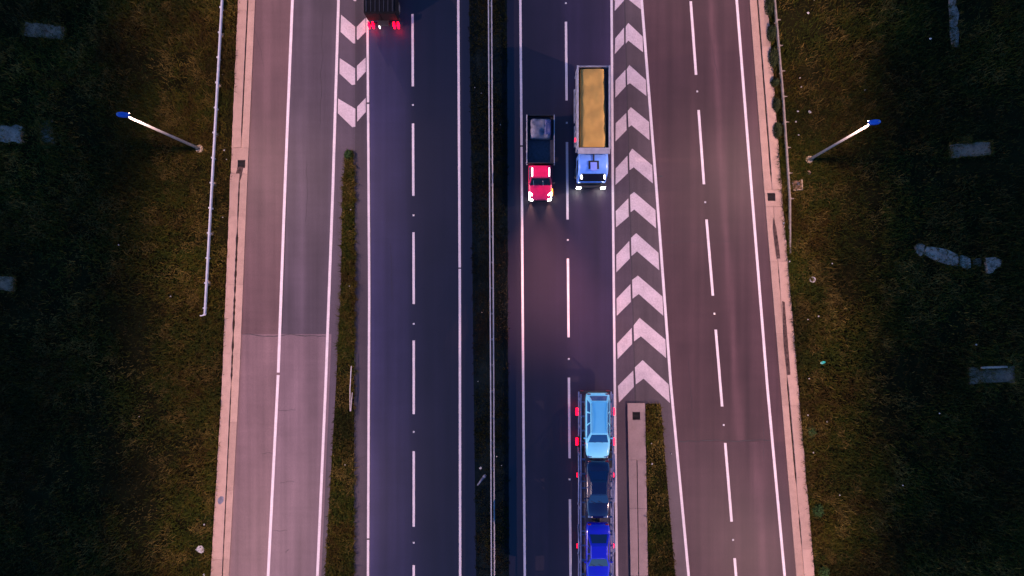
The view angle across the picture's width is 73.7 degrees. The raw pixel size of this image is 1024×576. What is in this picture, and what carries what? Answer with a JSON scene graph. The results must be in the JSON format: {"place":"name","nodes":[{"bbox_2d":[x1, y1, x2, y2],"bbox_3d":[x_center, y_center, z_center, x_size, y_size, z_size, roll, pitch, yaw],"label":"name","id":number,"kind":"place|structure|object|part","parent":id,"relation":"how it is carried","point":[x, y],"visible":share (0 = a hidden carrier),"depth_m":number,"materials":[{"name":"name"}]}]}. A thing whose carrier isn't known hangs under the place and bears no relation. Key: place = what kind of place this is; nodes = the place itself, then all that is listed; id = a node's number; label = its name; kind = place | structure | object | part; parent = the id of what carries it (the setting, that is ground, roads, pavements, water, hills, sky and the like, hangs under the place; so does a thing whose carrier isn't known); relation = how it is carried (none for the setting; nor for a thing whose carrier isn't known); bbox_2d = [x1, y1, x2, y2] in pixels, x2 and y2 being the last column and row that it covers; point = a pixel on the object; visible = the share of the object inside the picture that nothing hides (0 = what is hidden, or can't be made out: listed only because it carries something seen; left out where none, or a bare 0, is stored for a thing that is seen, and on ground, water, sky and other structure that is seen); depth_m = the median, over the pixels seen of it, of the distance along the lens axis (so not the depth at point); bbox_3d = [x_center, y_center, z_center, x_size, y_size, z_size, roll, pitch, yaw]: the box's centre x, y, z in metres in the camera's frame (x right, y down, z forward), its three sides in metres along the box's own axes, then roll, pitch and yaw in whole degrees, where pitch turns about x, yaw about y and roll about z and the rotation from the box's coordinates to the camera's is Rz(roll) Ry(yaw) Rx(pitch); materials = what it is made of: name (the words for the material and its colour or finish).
{"place":"outdoors","nodes":[
{"label":"outdoors","id":0,"kind":"place"},
{"bbox_2d":[229,0,365,575],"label":"slip road","id":1,"kind":"structure","parent":0,"point":[302,136],"depth_m":53.33,"materials":[{"name":"grey asphalt"}]},
{"bbox_2d":[322,150,359,575],"bbox_3d":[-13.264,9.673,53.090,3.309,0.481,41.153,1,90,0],"label":"grass","id":2,"kind":"structure","parent":0,"point":[347,165],"depth_m":53.18,"materials":[{"name":"green plant"}]},
{"bbox_2d":[344,148,352,160],"bbox_3d":[-12.764,-10.342,53.099,0.781,0.478,1.043,0,90,0],"label":"weed","id":3,"kind":"object","parent":2,"relation":"on","point":[346,154],"visible":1,"depth_m":53.02,"materials":[{"name":"green plant"}]},
{"bbox_2d":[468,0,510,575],"bbox_3d":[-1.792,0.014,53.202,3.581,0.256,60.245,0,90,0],"label":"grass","id":4,"kind":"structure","parent":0,"point":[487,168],"depth_m":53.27,"materials":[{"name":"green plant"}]},
{"bbox_2d":[0,0,1023,575],"bbox_3d":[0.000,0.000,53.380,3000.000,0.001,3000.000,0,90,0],"label":"ground","id":5,"kind":"structure","parent":0,"point":[904,374],"depth_m":53.38,"materials":[{"name":"green plant"}]},
{"bbox_2d":[0,276,15,290],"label":"rock","id":6,"kind":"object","parent":5,"relation":"on","point":[5,284],"depth_m":53.13,"materials":[{"name":"grey stone"}]},
{"bbox_2d":[0,124,25,143],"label":"rubble","id":7,"kind":"object","parent":5,"relation":"on","point":[9,132],"visible":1,"depth_m":53.08,"materials":[{"name":"grey concrete"}]},
{"bbox_2d":[23,22,65,39],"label":"concrete slab","id":8,"kind":"structure","parent":5,"relation":"on","point":[38,30],"depth_m":53.13,"materials":[{"name":"grey concrete"}]},
{"bbox_2d":[39,119,53,145],"bbox_3d":[-36.306,-12.115,53.330,1.226,0.100,2.066,-8,90,0],"label":"rubble","id":9,"kind":"object","parent":5,"relation":"on","point":[50,127],"visible":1,"depth_m":53.28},
{"bbox_2d":[0,0,240,575],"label":"grass","id":10,"kind":"structure","parent":5,"relation":"on","point":[139,141],"depth_m":53.18,"materials":[{"name":"green plant"}]},
{"bbox_2d":[116,112,203,152],"bbox_3d":[-24.350,-10.850,47.920,0.680,10.820,0.600,0,90,0],"label":"street lamp","id":11,"kind":"object","parent":5,"relation":"on","point":[123,114],"visible":1,"depth_m":47.26,"materials":[{"name":"metal"}]},
{"bbox_2d":[196,545,203,553],"bbox_3d":[-24.310,20.373,53.155,0.628,0.143,0.668,-31,90,0],"label":"plastic bag","id":12,"kind":"object","parent":5,"relation":"on","point":[198,548],"visible":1,"depth_m":53.16,"materials":[{"name":"white plastic"}]},
{"bbox_2d":[200,0,223,315],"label":"crash barrier","id":13,"kind":"object","parent":5,"relation":"on","point":[210,208],"visible":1,"depth_m":52.62,"materials":[{"name":"metal"}]},
{"bbox_2d":[211,0,254,575],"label":"kerb","id":14,"kind":"structure","parent":5,"relation":"on","point":[221,543],"depth_m":53.23,"materials":[{"name":"concrete"}]},
{"bbox_2d":[218,496,223,503],"bbox_3d":[-22.702,16.535,53.157,0.548,0.132,0.727,29,90,0],"label":"plastic sheet","id":15,"kind":"object","parent":14,"relation":"on","point":[220,499],"visible":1,"depth_m":53.17,"materials":[{"name":"grey plastic"}]},
{"bbox_2d":[238,160,244,167],"bbox_3d":[-21.099,-9.675,53.280,0.570,0.100,0.570,-2,90,0],"label":"drain grate","id":16,"kind":"object","parent":14,"relation":"on","point":[240,163],"visible":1,"depth_m":53.24,"materials":[{"name":"metal"}]},
{"bbox_2d":[355,0,475,575],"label":"carriageway","id":17,"kind":"structure","parent":5,"relation":"on","point":[415,475],"depth_m":53.33,"materials":[{"name":"grey asphalt"}]},
{"bbox_2d":[364,0,399,28],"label":"lorry","id":18,"kind":"object","parent":17,"relation":"on","point":[383,12],"visible":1,"depth_m":51.19,"materials":[{"name":"paint"}]},
{"bbox_2d":[364,13,381,20],"bbox_3d":[-10.500,-20.538,51.730,1.120,1.340,0.030,0,90,0],"label":"rear door","id":19,"kind":"structure","parent":18,"relation":"in","point":[370,16],"depth_m":51.61,"materials":[{"name":"black metal"}]},
{"bbox_2d":[380,13,397,20],"bbox_3d":[-9.300,-20.538,51.730,1.120,1.340,0.030,0,90,0],"label":"rear door","id":20,"kind":"structure","parent":18,"relation":"in","point":[386,16],"depth_m":51.60,"materials":[{"name":"black metal"}]},
{"bbox_2d":[469,0,508,575],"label":"median","id":21,"kind":"object","parent":5,"relation":"on","point":[482,370],"visible":0.77,"depth_m":53.32,"materials":[{"name":"soil"}]},
{"bbox_2d":[488,0,494,575],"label":"crash barrier","id":22,"kind":"object","parent":21,"relation":"on","point":[492,339],"visible":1,"depth_m":52.60,"materials":[{"name":"grey metal"}]},
{"bbox_2d":[0,3,1019,387],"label":"rocks","id":23,"kind":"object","parent":5,"relation":"on","point":[952,155],"depth_m":53.09,"materials":[{"name":"grey stone"}]},
{"bbox_2d":[507,0,634,575],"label":"carriageway","id":24,"kind":"structure","parent":5,"relation":"on","point":[568,326],"depth_m":53.33,"materials":[{"name":"grey asphalt"}]},
{"bbox_2d":[526,115,554,201],"bbox_3d":[2.170,-9.912,52.415,2.200,1.820,6.525,0,90,0],"label":"pickup truck","id":25,"kind":"object","parent":24,"relation":"on","point":[540,157],"visible":0.96,"depth_m":52.35,"materials":[{"name":"paint"}]},
{"bbox_2d":[529,119,550,139],"bbox_3d":[2.170,-12.150,52.088,1.680,0.804,1.600,0,90,0],"label":"cargo","id":26,"kind":"object","parent":25,"relation":"on","point":[536,129],"visible":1,"depth_m":51.83},
{"bbox_2d":[545,120,550,135],"bbox_3d":[2.720,-12.200,51.863,0.520,0.534,1.240,0,90,0],"label":"cargo","id":27,"kind":"object","parent":26,"relation":"on","point":[547,126],"visible":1,"depth_m":51.67},
{"bbox_2d":[574,65,610,188],"bbox_3d":[6.050,-12.065,51.820,2.680,3.008,8.870,0,90,0],"label":"tipper truck","id":28,"kind":"object","parent":24,"relation":"on","point":[591,168],"visible":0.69,"depth_m":50.80,"materials":[{"name":"paint"}]},
{"bbox_2d":[579,69,605,147],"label":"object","id":29,"kind":"object","parent":28,"relation":"in","point":[592,130],"visible":0.91,"depth_m":50.66,"materials":[{"name":"yellow sand"}]},
{"bbox_2d":[576,390,615,575],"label":"car transporter","id":30,"kind":"object","parent":24,"relation":"on","point":[580,441],"visible":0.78,"depth_m":51.42,"materials":[{"name":"metal"}]},
{"bbox_2d":[584,393,612,457],"bbox_3d":[6.360,10.220,50.452,2.160,1.744,4.850,0,90,0],"label":"car","id":31,"kind":"object","parent":30,"relation":"on","point":[597,438],"visible":1,"depth_m":50.02,"materials":[{"name":"blue paint"}]},
{"bbox_3d":[5.621,8.653,50.037,0.177,0.519,0.846,0,90,0],"label":"side window","id":32,"kind":"part","parent":31,"relation":"part of","materials":[{"name":"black glass"}]},
{"bbox_3d":[5.624,9.598,50.037,0.181,0.519,0.856,0,90,0],"label":"side window","id":33,"kind":"part","parent":31,"relation":"part of","materials":[{"name":"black glass"}]},
{"bbox_3d":[5.627,10.475,50.037,0.186,0.519,1.201,0,90,0],"label":"side window","id":34,"kind":"part","parent":31,"relation":"part of","materials":[{"name":"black glass"}]},
{"bbox_3d":[6.360,8.082,50.036,1.302,0.480,0.273,0,90,0],"label":"rear window","id":35,"kind":"part","parent":31,"relation":"part of","materials":[{"name":"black glass"}]},
{"bbox_2d":[584,459,612,517],"bbox_3d":[6.380,14.980,50.719,2.100,1.451,4.350,0,90,0],"label":"car","id":36,"kind":"object","parent":30,"relation":"on","point":[597,498],"visible":1,"depth_m":50.43,"materials":[{"name":"blue paint"}]},
{"bbox_3d":[6.380,13.798,50.265,1.258,0.329,0.529,0,90,0],"label":"rear window","id":37,"kind":"part","parent":36,"relation":"part of","materials":[{"name":"blue glass"}]},
{"bbox_2d":[584,522,612,575],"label":"car","id":38,"kind":"object","parent":30,"relation":"on","point":[597,561],"visible":1,"depth_m":50.35,"materials":[{"name":"blue paint"}]},
{"bbox_3d":[6.380,18.438,50.175,1.273,0.357,0.529,0,90,0],"label":"rear window","id":39,"kind":"part","parent":38,"relation":"part of","materials":[{"name":"blue glass"}]},
{"bbox_2d":[627,403,647,575],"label":"traffic island","id":40,"kind":"structure","parent":24,"relation":"on","point":[637,498],"depth_m":53.21,"materials":[{"name":"concrete"}]},
{"bbox_2d":[632,412,639,419],"bbox_3d":[9.689,9.975,53.260,0.570,0.100,0.570,0,90,0],"label":"drain grate","id":41,"kind":"object","parent":40,"relation":"on","point":[635,415],"visible":1,"depth_m":53.22,"materials":[{"name":"metal"}]},
{"bbox_2d":[749,0,813,575],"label":"kerb","id":42,"kind":"structure","parent":5,"relation":"on","point":[796,468],"depth_m":53.21,"materials":[{"name":"concrete"}]},
{"bbox_2d":[764,0,774,16],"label":"shrub","id":43,"kind":"object","parent":42,"relation":"on","point":[771,8],"visible":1,"depth_m":52.89,"materials":[{"name":"green plant"}]},
{"bbox_2d":[766,25,776,42],"bbox_3d":[20.186,-19.798,52.945,0.942,0.786,1.621,0,90,0],"label":"shrub","id":44,"kind":"object","parent":42,"relation":"on","point":[773,33],"visible":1,"depth_m":52.90,"materials":[{"name":"green plant"}]},
{"bbox_2d":[768,193,774,200],"bbox_3d":[20.232,-7.100,53.280,0.570,0.100,0.570,4,90,0],"label":"drain grate","id":45,"kind":"object","parent":42,"relation":"on","point":[772,196],"visible":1,"depth_m":53.24,"materials":[{"name":"metal"}]},
{"bbox_2d":[767,48,778,67],"bbox_3d":[20.321,-17.899,52.950,1.016,0.778,1.797,0,90,0],"label":"shrub","id":46,"kind":"object","parent":42,"relation":"on","point":[773,54],"visible":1,"depth_m":52.88,"materials":[{"name":"green plant"}]},
{"bbox_2d":[770,78,780,86],"bbox_3d":[20.444,-15.962,52.952,0.785,0.764,0.760,25,90,0],"label":"shrub","id":47,"kind":"object","parent":42,"relation":"on","point":[775,82],"visible":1,"depth_m":52.85,"materials":[{"name":"green plant"}]},
{"bbox_2d":[772,97,780,112],"bbox_3d":[20.548,-14.267,52.944,0.698,0.785,1.324,0,90,0],"label":"shrub","id":48,"kind":"object","parent":42,"relation":"on","point":[776,103],"visible":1,"depth_m":52.86,"materials":[{"name":"green plant"}]},
{"bbox_2d":[772,121,782,139],"bbox_3d":[20.630,-12.265,52.941,0.863,0.794,1.439,0,90,0],"label":"shrub","id":49,"kind":"object","parent":42,"relation":"on","point":[777,127],"visible":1,"depth_m":52.90,"materials":[{"name":"green plant"}]},
{"bbox_2d":[774,0,793,253],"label":"crash barrier","id":50,"kind":"object","parent":5,"relation":"on","point":[783,104],"visible":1,"depth_m":52.63,"materials":[{"name":"grey metal"}]},
{"bbox_2d":[791,179,802,190],"bbox_3d":[22.200,-7.996,53.200,0.770,0.420,0.830,-3,90,0],"label":"inspection chamber","id":51,"kind":"object","parent":5,"relation":"on","point":[798,185],"visible":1,"depth_m":53.07,"materials":[{"name":"concrete"}]},
{"bbox_2d":[805,425,816,437],"bbox_3d":[23.263,11.191,53.099,1.134,0.481,1.135,33,90,0],"label":"weed","id":52,"kind":"object","parent":5,"relation":"on","point":[813,433],"visible":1,"depth_m":53.01,"materials":[{"name":"green plant"}]},
{"bbox_2d":[811,503,823,518],"bbox_3d":[23.848,17.418,53.091,1.114,0.497,1.219,-21,90,0],"label":"weed","id":53,"kind":"object","parent":5,"relation":"on","point":[819,510],"visible":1,"depth_m":53.08,"materials":[{"name":"green plant"}]},
{"bbox_2d":[818,565,829,575],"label":"weed","id":54,"kind":"object","parent":5,"relation":"on","point":[824,571],"visible":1,"depth_m":53.06,"materials":[{"name":"green plant"}]},
{"bbox_2d":[805,119,880,163],"bbox_3d":[23.150,-10.239,48.370,0.680,9.920,1.077,0,90,0],"label":"street lamp","id":55,"kind":"object","parent":5,"relation":"on","point":[874,122],"visible":1,"depth_m":47.60,"materials":[{"name":"metal"}]},
{"bbox_2d":[914,243,924,255],"bbox_3d":[31.776,-2.977,53.255,0.746,0.250,1.041,0,90,0],"label":"concrete piece","id":56,"kind":"object","parent":5,"relation":"on","point":[920,252],"visible":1,"depth_m":53.13,"materials":[{"name":"grey concrete"}]},
{"bbox_2d":[924,246,958,265],"bbox_3d":[33.500,-2.550,53.255,2.812,0.250,1.107,18,90,0],"label":"concrete piece","id":57,"kind":"object","parent":5,"relation":"on","point":[942,256],"visible":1,"depth_m":53.13,"materials":[{"name":"grey concrete"}]},
{"bbox_2d":[948,0,958,46],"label":"rubble","id":58,"kind":"object","parent":5,"relation":"on","point":[951,21],"visible":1,"depth_m":53.25,"materials":[{"name":"grey concrete"}]},
{"bbox_2d":[958,255,970,268],"bbox_3d":[35.325,-2.001,53.280,0.850,0.200,1.096,0,90,0],"label":"concrete piece","id":59,"kind":"object","parent":5,"relation":"on","point":[965,260],"visible":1,"depth_m":53.18,"materials":[{"name":"grey concrete"}]},
{"bbox_2d":[949,142,990,157],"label":"concrete slab","id":60,"kind":"structure","parent":5,"relation":"on","point":[981,147],"depth_m":53.13,"materials":[{"name":"grey concrete"}]},
{"bbox_2d":[972,258,980,265],"bbox_3d":[36.302,-2.024,53.335,0.696,0.090,0.648,0,90,0],"label":"concrete piece","id":61,"kind":"object","parent":5,"relation":"on","point":[978,262],"visible":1,"depth_m":53.29,"materials":[{"name":"grey concrete"}]},
{"bbox_2d":[967,366,1014,383],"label":"concrete slab","id":62,"kind":"structure","parent":5,"relation":"on","point":[1000,376],"depth_m":53.13,"materials":[{"name":"grey concrete"}]},
{"bbox_2d":[984,257,1001,272],"bbox_3d":[37.474,-1.752,53.230,1.245,0.300,1.296,0,90,0],"label":"concrete piece","id":63,"kind":"object","parent":5,"relation":"on","point":[992,265],"visible":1,"depth_m":53.08,"materials":[{"name":"grey concrete"}]},
{"bbox_2d":[980,366,1007,368],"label":"beam","id":64,"kind":"structure","parent":5,"relation":"on","point":[986,367],"depth_m":52.88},
{"bbox_2d":[644,403,676,575],"bbox_3d":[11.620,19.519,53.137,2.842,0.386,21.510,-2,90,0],"label":"grass","id":65,"kind":"structure","parent":0,"point":[655,509],"depth_m":53.23,"materials":[{"name":"green plant"}]},
{"bbox_2d":[615,0,795,575],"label":"slip road","id":66,"kind":"structure","parent":0,"point":[706,372],"depth_m":53.33,"materials":[{"name":"grey asphalt"}]}
]}

